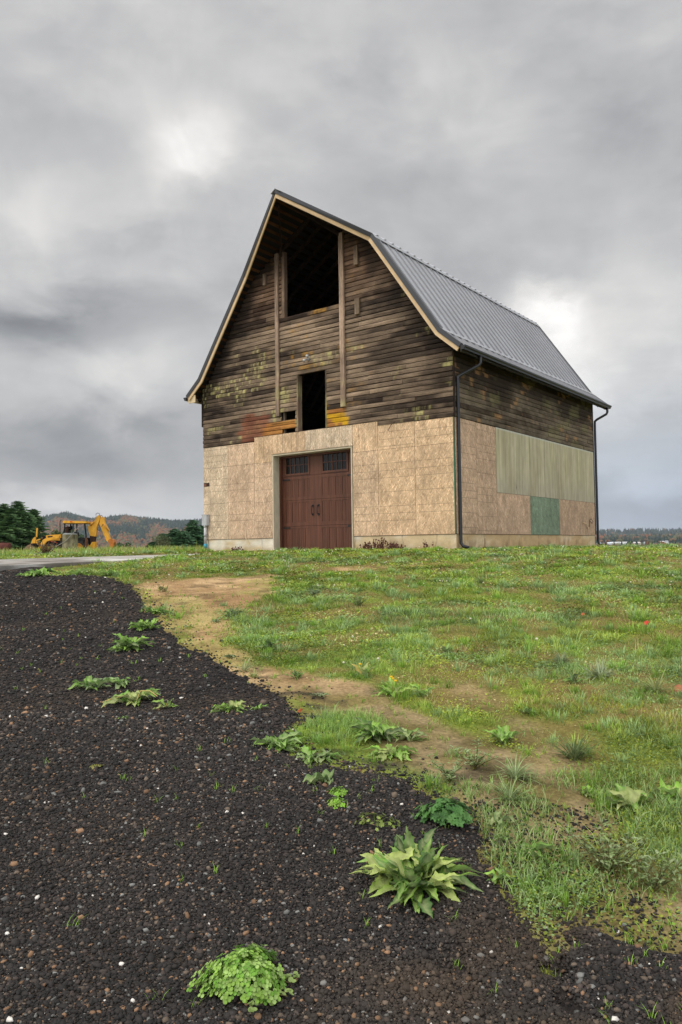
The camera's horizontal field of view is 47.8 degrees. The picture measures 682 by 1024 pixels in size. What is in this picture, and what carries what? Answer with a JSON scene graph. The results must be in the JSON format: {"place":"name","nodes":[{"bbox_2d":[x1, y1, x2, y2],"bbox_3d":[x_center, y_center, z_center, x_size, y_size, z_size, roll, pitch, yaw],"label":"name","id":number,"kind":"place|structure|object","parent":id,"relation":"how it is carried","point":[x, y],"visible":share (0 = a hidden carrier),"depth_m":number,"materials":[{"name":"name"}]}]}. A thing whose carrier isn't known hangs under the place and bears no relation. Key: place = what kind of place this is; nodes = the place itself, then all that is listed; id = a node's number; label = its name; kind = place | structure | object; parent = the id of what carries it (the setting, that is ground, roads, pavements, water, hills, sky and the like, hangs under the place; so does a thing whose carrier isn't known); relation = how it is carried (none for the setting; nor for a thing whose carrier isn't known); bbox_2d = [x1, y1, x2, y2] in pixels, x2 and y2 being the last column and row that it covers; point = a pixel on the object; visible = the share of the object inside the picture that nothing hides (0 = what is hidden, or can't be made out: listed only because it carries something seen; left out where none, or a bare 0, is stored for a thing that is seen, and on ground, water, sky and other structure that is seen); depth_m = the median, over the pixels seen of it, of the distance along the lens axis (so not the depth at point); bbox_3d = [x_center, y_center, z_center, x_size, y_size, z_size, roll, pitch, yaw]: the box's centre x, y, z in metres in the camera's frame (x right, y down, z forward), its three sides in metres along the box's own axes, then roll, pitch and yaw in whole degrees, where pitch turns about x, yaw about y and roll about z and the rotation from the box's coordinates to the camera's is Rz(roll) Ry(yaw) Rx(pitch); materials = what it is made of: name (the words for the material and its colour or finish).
{"place":"outdoors","nodes":[
{"label":"outdoors","id":0,"kind":"place"},
{"bbox_2d":[28,532,56,553],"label":"dead bush","id":1,"kind":"object","parent":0,"point":[43,549],"visible":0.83,"depth_m":24.37,"materials":[{"name":"brown plant"}]},
{"bbox_2d":[0,543,212,554],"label":"rough grass","id":2,"kind":"structure","parent":0,"point":[106,548],"depth_m":32.40,"materials":[{"name":"green plant"}]},
{"bbox_2d":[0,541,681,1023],"bbox_3d":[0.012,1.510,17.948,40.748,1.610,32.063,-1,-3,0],"label":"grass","id":3,"kind":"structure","parent":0,"point":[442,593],"depth_m":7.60,"materials":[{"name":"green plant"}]},
{"bbox_2d":[0,0,681,531],"label":"sky","id":4,"kind":"structure","parent":0,"point":[528,152],"materials":[{"name":"grey"}]},
{"bbox_2d":[3,548,681,976],"bbox_3d":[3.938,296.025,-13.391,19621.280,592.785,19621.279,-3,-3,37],"label":"ground","id":5,"kind":"structure","parent":0,"point":[225,592],"depth_m":6.13,"materials":[{"name":"soil"}]},
{"bbox_2d":[0,503,9,522],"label":"conifer tree","id":6,"kind":"object","parent":5,"relation":"on","point":[3,506],"visible":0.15,"depth_m":75.78,"materials":[{"name":"green plant"}]},
{"bbox_2d":[0,541,11,550],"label":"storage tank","id":7,"kind":"object","parent":5,"relation":"on","point":[8,546],"visible":0.74,"depth_m":61.63,"materials":[{"name":"red metal"}]},
{"bbox_2d":[0,514,30,550],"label":"conifer tree","id":8,"kind":"object","parent":5,"relation":"on","point":[10,528],"visible":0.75,"depth_m":70.61,"materials":[{"name":"green plant"}]},
{"bbox_2d":[0,501,42,538],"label":"conifer tree","id":9,"kind":"object","parent":5,"relation":"on","point":[17,508],"visible":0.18,"depth_m":73.75,"materials":[{"name":"green plant"}]},
{"bbox_2d":[10,512,43,549],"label":"conifer tree","id":10,"kind":"object","parent":5,"relation":"on","point":[28,523],"visible":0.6,"depth_m":71.67,"materials":[{"name":"green plant"}]},
{"bbox_2d":[23,544,35,549],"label":"soil heap","id":11,"kind":"object","parent":5,"relation":"on","point":[30,545],"visible":0.25,"depth_m":56.78,"materials":[{"name":"brown soil"}]},
{"bbox_2d":[28,509,50,546],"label":"conifer tree","id":12,"kind":"object","parent":5,"relation":"on","point":[35,513],"visible":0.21,"depth_m":75.93,"materials":[{"name":"green plant"}]},
{"bbox_2d":[34,526,79,553],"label":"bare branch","id":13,"kind":"object","parent":5,"relation":"on","point":[62,542],"visible":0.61,"depth_m":25.18,"materials":[{"name":"brown wood"}]},
{"bbox_2d":[48,529,74,546],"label":"leafy tree","id":14,"kind":"object","parent":5,"relation":"on","point":[55,532],"visible":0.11,"depth_m":83.62,"materials":[{"name":"green plant"}]},
{"bbox_2d":[62,533,77,549],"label":"manhole ring stack","id":15,"kind":"object","parent":5,"relation":"on","point":[72,540],"visible":0.76,"depth_m":43.64,"materials":[{"name":"concrete"}]},
{"bbox_2d":[29,513,116,549],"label":"backhoe loader","id":16,"kind":"object","parent":5,"relation":"on","point":[93,530],"visible":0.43,"depth_m":59.67,"materials":[{"name":"yellow paint"}]},
{"bbox_2d":[65,567,93,575],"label":"dandelion plant","id":17,"kind":"object","parent":5,"relation":"on","point":[76,572],"visible":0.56,"depth_m":14.74,"materials":[{"name":"green plant"}]},
{"bbox_2d":[0,553,209,570],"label":"concrete drive","id":18,"kind":"structure","parent":5,"relation":"on","point":[8,564],"depth_m":17.32,"materials":[{"name":"grey concrete"}]},
{"bbox_2d":[97,569,120,575],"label":"dandelion plant","id":19,"kind":"object","parent":5,"relation":"on","point":[102,572],"visible":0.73,"depth_m":14.78,"materials":[{"name":"green plant"}]},
{"bbox_2d":[115,542,130,548],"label":"shrub","id":20,"kind":"object","parent":5,"relation":"on","point":[121,544],"visible":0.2,"depth_m":57.15,"materials":[{"name":"green plant"}]},
{"bbox_2d":[139,606,168,613],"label":"dandelion plant","id":21,"kind":"object","parent":5,"relation":"on","point":[154,610],"visible":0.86,"depth_m":10.17,"materials":[{"name":"green plant"}]},
{"bbox_2d":[152,534,170,547],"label":"shrub","id":22,"kind":"object","parent":5,"relation":"on","point":[160,540],"visible":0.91,"depth_m":49.81,"materials":[{"name":"green plant"}]},
{"bbox_2d":[156,583,167,591],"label":"thistle plant","id":23,"kind":"object","parent":5,"relation":"on","point":[160,588],"visible":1,"depth_m":12.34,"materials":[{"name":"green plant"}]},
{"bbox_2d":[165,529,179,546],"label":"conifer tree","id":24,"kind":"object","parent":5,"relation":"on","point":[172,534],"visible":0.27,"depth_m":60.72,"materials":[{"name":"green plant"}]},
{"bbox_2d":[170,530,194,547],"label":"conifer tree","id":25,"kind":"object","parent":5,"relation":"on","point":[183,538],"visible":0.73,"depth_m":58.69,"materials":[{"name":"green plant"}]},
{"bbox_2d":[182,520,203,547],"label":"conifer tree","id":26,"kind":"object","parent":5,"relation":"on","point":[195,532],"visible":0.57,"depth_m":59.76,"materials":[{"name":"green plant"}]},
{"bbox_2d":[223,654,239,657],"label":"plantain plant","id":27,"kind":"object","parent":5,"relation":"on","point":[229,655],"visible":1,"depth_m":7.58,"materials":[{"name":"green plant"}]},
{"bbox_2d":[222,606,243,616],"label":"plantain plant","id":28,"kind":"object","parent":5,"relation":"on","point":[230,611],"visible":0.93,"depth_m":9.86,"materials":[{"name":"green plant"}]},
{"bbox_2d":[232,656,255,671],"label":"grass tuft","id":29,"kind":"object","parent":5,"relation":"on","point":[246,667],"visible":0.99,"depth_m":6.95,"materials":[{"name":"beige plant"}]},
{"bbox_2d":[246,667,259,677],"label":"grass tuft","id":30,"kind":"object","parent":5,"relation":"on","point":[253,675],"visible":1,"depth_m":6.69,"materials":[{"name":"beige plant"}]},
{"bbox_2d":[254,638,285,650],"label":"dandelion plant","id":31,"kind":"object","parent":5,"relation":"on","point":[267,643],"visible":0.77,"depth_m":7.84,"materials":[{"name":"green plant"}]},
{"bbox_2d":[286,670,305,677],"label":"plantain plant","id":32,"kind":"object","parent":5,"relation":"on","point":[296,674],"visible":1,"depth_m":6.65,"materials":[{"name":"green plant"}]},
{"bbox_2d":[307,588,320,596],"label":"dock plant","id":33,"kind":"object","parent":5,"relation":"on","point":[312,592],"visible":0.9,"depth_m":11.47,"materials":[{"name":"green plant"}]},
{"bbox_2d":[295,745,340,764],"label":"dandelion plant","id":34,"kind":"object","parent":5,"relation":"on","point":[308,756],"visible":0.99,"depth_m":4.63,"materials":[{"name":"green plant"}]},
{"bbox_2d":[305,692,330,696],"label":"dandelion plant","id":35,"kind":"object","parent":5,"relation":"on","point":[321,694],"visible":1,"depth_m":6.09,"materials":[{"name":"green plant"}]},
{"bbox_2d":[0,567,681,1023],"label":"gravel drive","id":36,"kind":"structure","parent":5,"relation":"on","point":[562,993],"depth_m":3.72,"materials":[{"name":"black gravel"}]},
{"bbox_2d":[17,567,57,575],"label":"dandelion plant","id":37,"kind":"object","parent":36,"relation":"on","point":[43,571],"visible":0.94,"depth_m":14.38,"materials":[{"name":"green plant"}]},
{"bbox_2d":[67,675,110,690],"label":"plantain plant","id":38,"kind":"object","parent":36,"relation":"on","point":[87,682],"visible":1,"depth_m":6.19,"materials":[{"name":"green plant"}]},
{"bbox_2d":[89,764,103,768],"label":"plantain plant","id":39,"kind":"object","parent":36,"relation":"on","point":[93,766],"visible":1,"depth_m":4.41,"materials":[{"name":"green plant"}]},
{"bbox_2d":[107,677,129,688],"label":"plantain plant","id":40,"kind":"object","parent":36,"relation":"on","point":[118,682],"visible":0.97,"depth_m":6.28,"materials":[{"name":"green plant"}]},
{"bbox_2d":[101,688,159,707],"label":"dandelion plant","id":41,"kind":"object","parent":36,"relation":"on","point":[136,697],"visible":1,"depth_m":5.78,"materials":[{"name":"green plant"}]},
{"bbox_2d":[108,633,155,651],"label":"dandelion plant","id":42,"kind":"object","parent":36,"relation":"on","point":[126,643],"visible":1,"depth_m":7.68,"materials":[{"name":"green plant"}]},
{"bbox_2d":[128,617,160,630],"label":"dandelion plant","id":43,"kind":"object","parent":36,"relation":"on","point":[141,625],"visible":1,"depth_m":8.89,"materials":[{"name":"green plant"}]},
{"bbox_2d":[152,699,177,708],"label":"dandelion plant","id":44,"kind":"object","parent":36,"relation":"on","point":[168,703],"visible":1,"depth_m":5.63,"materials":[{"name":"green plant"}]},
{"bbox_2d":[210,700,250,712],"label":"dandelion plant","id":45,"kind":"object","parent":36,"relation":"on","point":[232,705],"visible":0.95,"depth_m":5.54,"materials":[{"name":"green plant"}]},
{"bbox_2d":[186,943,299,1012],"bbox_3d":[-0.290,1.472,2.470,0.315,0.109,0.316,-3,-3,37],"label":"clover plant","id":46,"kind":"object","parent":36,"relation":"on","point":[254,963],"visible":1,"depth_m":2.43,"materials":[{"name":"green plant"}]},
{"bbox_2d":[250,703,267,709],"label":"plantain plant","id":47,"kind":"object","parent":36,"relation":"on","point":[260,706],"visible":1,"depth_m":5.58,"materials":[{"name":"green plant"}]},
{"bbox_2d":[249,730,305,752],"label":"dandelion plant","id":48,"kind":"object","parent":36,"relation":"on","point":[286,740],"visible":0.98,"depth_m":4.81,"materials":[{"name":"green plant"}]},
{"bbox_2d":[303,769,333,784],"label":"plantain plant","id":49,"kind":"object","parent":36,"relation":"on","point":[325,775],"visible":1,"depth_m":4.15,"materials":[{"name":"green plant"}]},
{"bbox_2d":[326,797,346,808],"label":"clover plant","id":50,"kind":"object","parent":36,"relation":"on","point":[334,801],"visible":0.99,"depth_m":3.84,"materials":[{"name":"green plant"}]},
{"bbox_2d":[327,786,349,796],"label":"clover plant","id":51,"kind":"object","parent":36,"relation":"on","point":[338,792],"visible":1,"depth_m":3.98,"materials":[{"name":"green plant"}]},
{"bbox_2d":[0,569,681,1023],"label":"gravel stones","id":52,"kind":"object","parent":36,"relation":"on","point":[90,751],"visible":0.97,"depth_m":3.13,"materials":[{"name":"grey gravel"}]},
{"bbox_2d":[354,812,399,830],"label":"chickweed plant","id":53,"kind":"object","parent":36,"relation":"on","point":[380,824],"visible":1,"depth_m":3.63,"materials":[{"name":"green plant"}]},
{"bbox_2d":[349,826,484,917],"bbox_3d":[0.308,1.397,3.140,0.511,0.216,0.619,1,-3,-28],"label":"dock plant","id":54,"kind":"object","parent":36,"relation":"on","point":[408,866],"visible":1,"depth_m":3.08,"materials":[{"name":"green plant"}]},
{"bbox_2d":[414,797,473,827],"bbox_3d":[0.516,1.425,3.700,0.275,0.111,0.280,-3,-3,37],"label":"parsley plant","id":55,"kind":"object","parent":36,"relation":"on","point":[441,810],"visible":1,"depth_m":3.63,"materials":[{"name":"green plant"}]},
{"bbox_2d":[0,545,681,944],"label":"clover cover","id":56,"kind":"object","parent":5,"relation":"on","point":[466,601],"visible":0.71,"depth_m":8.51,"materials":[{"name":"green plant"}]},
{"bbox_2d":[12,545,678,663],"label":"clover flowers","id":57,"kind":"object","parent":5,"relation":"on","point":[378,658],"visible":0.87,"depth_m":16.20,"materials":[{"name":"white plant"}]},
{"bbox_2d":[349,594,367,605],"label":"plantain plant","id":58,"kind":"object","parent":5,"relation":"on","point":[358,599],"visible":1,"depth_m":10.63,"materials":[{"name":"green plant"}]},
{"bbox_2d":[352,663,373,675],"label":"plantain plant","id":59,"kind":"object","parent":5,"relation":"on","point":[362,670],"visible":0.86,"depth_m":6.71,"materials":[{"name":"green plant"}]},
{"bbox_2d":[349,717,406,743],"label":"dandelion plant","id":60,"kind":"object","parent":5,"relation":"on","point":[371,729],"visible":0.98,"depth_m":4.95,"materials":[{"name":"green plant"}]},
{"bbox_2d":[359,537,405,548],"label":"dried weed","id":61,"kind":"object","parent":5,"relation":"on","point":[390,545],"visible":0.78,"depth_m":22.08,"materials":[{"name":"brown plant"}]},
{"bbox_2d":[376,582,390,590],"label":"plantain plant","id":62,"kind":"object","parent":5,"relation":"on","point":[383,587],"visible":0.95,"depth_m":12.06,"materials":[{"name":"green plant"}]},
{"bbox_2d":[362,743,418,760],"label":"dandelion plant","id":63,"kind":"object","parent":5,"relation":"on","point":[399,752],"visible":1,"depth_m":4.66,"materials":[{"name":"green plant"}]},
{"bbox_2d":[372,676,413,695],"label":"dandelion plant","id":64,"kind":"object","parent":5,"relation":"on","point":[389,685],"visible":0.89,"depth_m":6.06,"materials":[{"name":"green plant"}]},
{"bbox_2d":[183,188,611,550],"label":"barn","id":65,"kind":"structure","parent":5,"relation":"on","point":[354,386],"depth_m":24.28,"materials":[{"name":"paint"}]},
{"bbox_2d":[283,452,351,549],"bbox_3d":[-0.739,-0.359,24.392,3.360,3.175,0.154,-3,-3,37],"label":"garage door","id":66,"kind":"structure","parent":65,"relation":"in","point":[306,478],"depth_m":24.41,"materials":[{"name":"brown wood"}]},
{"bbox_2d":[394,726,426,740],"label":"dandelion plant","id":67,"kind":"object","parent":5,"relation":"on","point":[406,735],"visible":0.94,"depth_m":4.97,"materials":[{"name":"green plant"}]},
{"bbox_2d":[410,684,433,696],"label":"dandelion plant","id":68,"kind":"object","parent":5,"relation":"on","point":[423,692],"visible":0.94,"depth_m":6.00,"materials":[{"name":"green plant"}]},
{"bbox_2d":[436,643,454,652],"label":"plantain plant","id":69,"kind":"object","parent":5,"relation":"on","point":[448,649],"visible":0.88,"depth_m":7.56,"materials":[{"name":"green plant"}]},
{"bbox_2d":[425,754,468,781],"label":"groundsel plant","id":70,"kind":"object","parent":5,"relation":"on","point":[446,773],"visible":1,"depth_m":4.23,"materials":[{"name":"green plant"}]},
{"bbox_2d":[450,736,498,769],"bbox_3d":[0.771,1.407,4.457,0.223,0.163,0.263,0,-3,-13],"label":"groundsel plant","id":71,"kind":"object","parent":5,"relation":"on","point":[474,763],"visible":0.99,"depth_m":4.45,"materials":[{"name":"green plant"}]},
{"bbox_2d":[473,570,487,583],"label":"grass tuft","id":72,"kind":"object","parent":5,"relation":"on","point":[481,580],"visible":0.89,"depth_m":12.83,"materials":[{"name":"green plant"}]},
{"bbox_2d":[487,810,514,831],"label":"dock plant","id":73,"kind":"object","parent":5,"relation":"on","point":[496,815],"visible":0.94,"depth_m":3.69,"materials":[{"name":"green plant"}]},
{"bbox_2d":[485,867,517,883],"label":"dock plant","id":74,"kind":"object","parent":5,"relation":"on","point":[495,878],"visible":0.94,"depth_m":3.19,"materials":[{"name":"green plant"}]},
{"bbox_2d":[482,725,524,743],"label":"dock plant","id":75,"kind":"object","parent":5,"relation":"on","point":[503,734],"visible":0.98,"depth_m":4.88,"materials":[{"name":"green plant"}]},
{"bbox_2d":[482,776,535,809],"bbox_3d":[0.872,1.436,3.996,0.358,0.121,0.382,-3,-3,37],"label":"grass tuft","id":76,"kind":"object","parent":5,"relation":"on","point":[510,793],"visible":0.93,"depth_m":4.00,"materials":[{"name":"green plant"}]},
{"bbox_2d":[489,748,547,785],"bbox_3d":[0.972,1.395,4.283,0.339,0.182,0.341,0,-3,-19],"label":"grass tuft","id":77,"kind":"object","parent":5,"relation":"on","point":[512,772],"visible":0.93,"depth_m":4.30,"materials":[{"name":"green plant"}]},
{"bbox_2d":[515,704,536,714],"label":"dandelion plant","id":78,"kind":"object","parent":5,"relation":"on","point":[526,709],"visible":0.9,"depth_m":5.51,"materials":[{"name":"green plant"}]},
{"bbox_2d":[511,841,554,862],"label":"dock plant","id":79,"kind":"object","parent":5,"relation":"on","point":[540,845],"visible":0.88,"depth_m":3.37,"materials":[{"name":"green plant"}]},
{"bbox_2d":[536,862,571,872],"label":"dock plant","id":80,"kind":"object","parent":5,"relation":"on","point":[554,866],"visible":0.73,"depth_m":3.26,"materials":[{"name":"green plant"}]},
{"bbox_2d":[545,648,576,663],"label":"grass tuft","id":81,"kind":"object","parent":5,"relation":"on","point":[563,655],"visible":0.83,"depth_m":7.05,"materials":[{"name":"green plant"}]},
{"bbox_2d":[536,730,600,760],"bbox_3d":[1.380,1.366,4.563,0.377,0.203,0.391,0,-3,-25],"label":"grass tuft","id":82,"kind":"object","parent":5,"relation":"on","point":[577,751],"visible":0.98,"depth_m":4.54,"materials":[{"name":"green plant"}]},
{"bbox_2d":[564,670,583,683],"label":"plantain plant","id":83,"kind":"object","parent":5,"relation":"on","point":[573,677],"visible":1,"depth_m":6.33,"materials":[{"name":"green plant"}]},
{"bbox_2d":[577,785,601,797],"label":"dock plant","id":84,"kind":"object","parent":5,"relation":"on","point":[586,792],"visible":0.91,"depth_m":4.03,"materials":[{"name":"green plant"}]},
{"bbox_2d":[575,653,620,680],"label":"grass tuft","id":85,"kind":"object","parent":5,"relation":"on","point":[600,669],"visible":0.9,"depth_m":6.49,"materials":[{"name":"green plant"}]},
{"bbox_2d":[556,811,658,872],"bbox_3d":[1.162,1.413,3.250,0.461,0.213,0.360,0,-3,-22],"label":"groundsel plant","id":86,"kind":"object","parent":5,"relation":"on","point":[604,863],"visible":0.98,"depth_m":3.24,"materials":[{"name":"green plant"}]},
{"bbox_2d":[603,783,653,811],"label":"dock plant","id":87,"kind":"object","parent":5,"relation":"on","point":[620,792],"visible":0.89,"depth_m":3.88,"materials":[{"name":"green plant"}]},
{"bbox_2d":[594,527,681,544],"bbox_3d":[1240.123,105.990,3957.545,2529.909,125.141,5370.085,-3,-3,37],"label":"plain woodland","id":88,"kind":"object","parent":5,"relation":"on","point":[672,535],"visible":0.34,"depth_m":2633.77,"materials":[{"name":"plant"}]},
{"bbox_2d":[596,543,681,545],"bbox_3d":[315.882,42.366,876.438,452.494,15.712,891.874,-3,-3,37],"label":"bare thicket","id":89,"kind":"object","parent":5,"relation":"on","point":[680,544],"visible":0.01,"depth_m":1104.44,"materials":[{"name":"brown plant"}]},
{"bbox_2d":[620,849,681,891],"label":"groundsel plant","id":90,"kind":"object","parent":5,"relation":"on","point":[659,875],"visible":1,"depth_m":3.07,"materials":[{"name":"green plant"}]},
{"bbox_2d":[633,670,678,694],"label":"grass tuft","id":91,"kind":"object","parent":5,"relation":"on","point":[652,686],"visible":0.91,"depth_m":6.04,"materials":[{"name":"green plant"}]},
{"bbox_2d":[651,778,681,804],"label":"dock plant","id":92,"kind":"object","parent":5,"relation":"on","point":[669,791],"visible":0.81,"depth_m":3.94,"materials":[{"name":"green plant"}]},
{"bbox_2d":[674,684,681,691],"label":"fallen leaf","id":93,"kind":"object","parent":5,"relation":"on","point":[680,687],"visible":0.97,"depth_m":6.00,"materials":[{"name":"orange plant"}]},
{"bbox_2d":[592,531,681,545],"bbox_3d":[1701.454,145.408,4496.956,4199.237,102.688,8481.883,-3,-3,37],"label":"hills","id":94,"kind":"structure","parent":0,"point":[641,543],"depth_m":2051.53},
{"bbox_3d":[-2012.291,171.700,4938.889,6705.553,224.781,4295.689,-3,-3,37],"label":"hills","id":95,"kind":"structure","parent":0,"visible":0},
{"bbox_2d":[41,511,201,548],"bbox_3d":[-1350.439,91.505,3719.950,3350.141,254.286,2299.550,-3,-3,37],"label":"ridge forest","id":96,"kind":"object","parent":95,"relation":"on","point":[124,526],"visible":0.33,"depth_m":3479.65,"materials":[{"name":"plant"}]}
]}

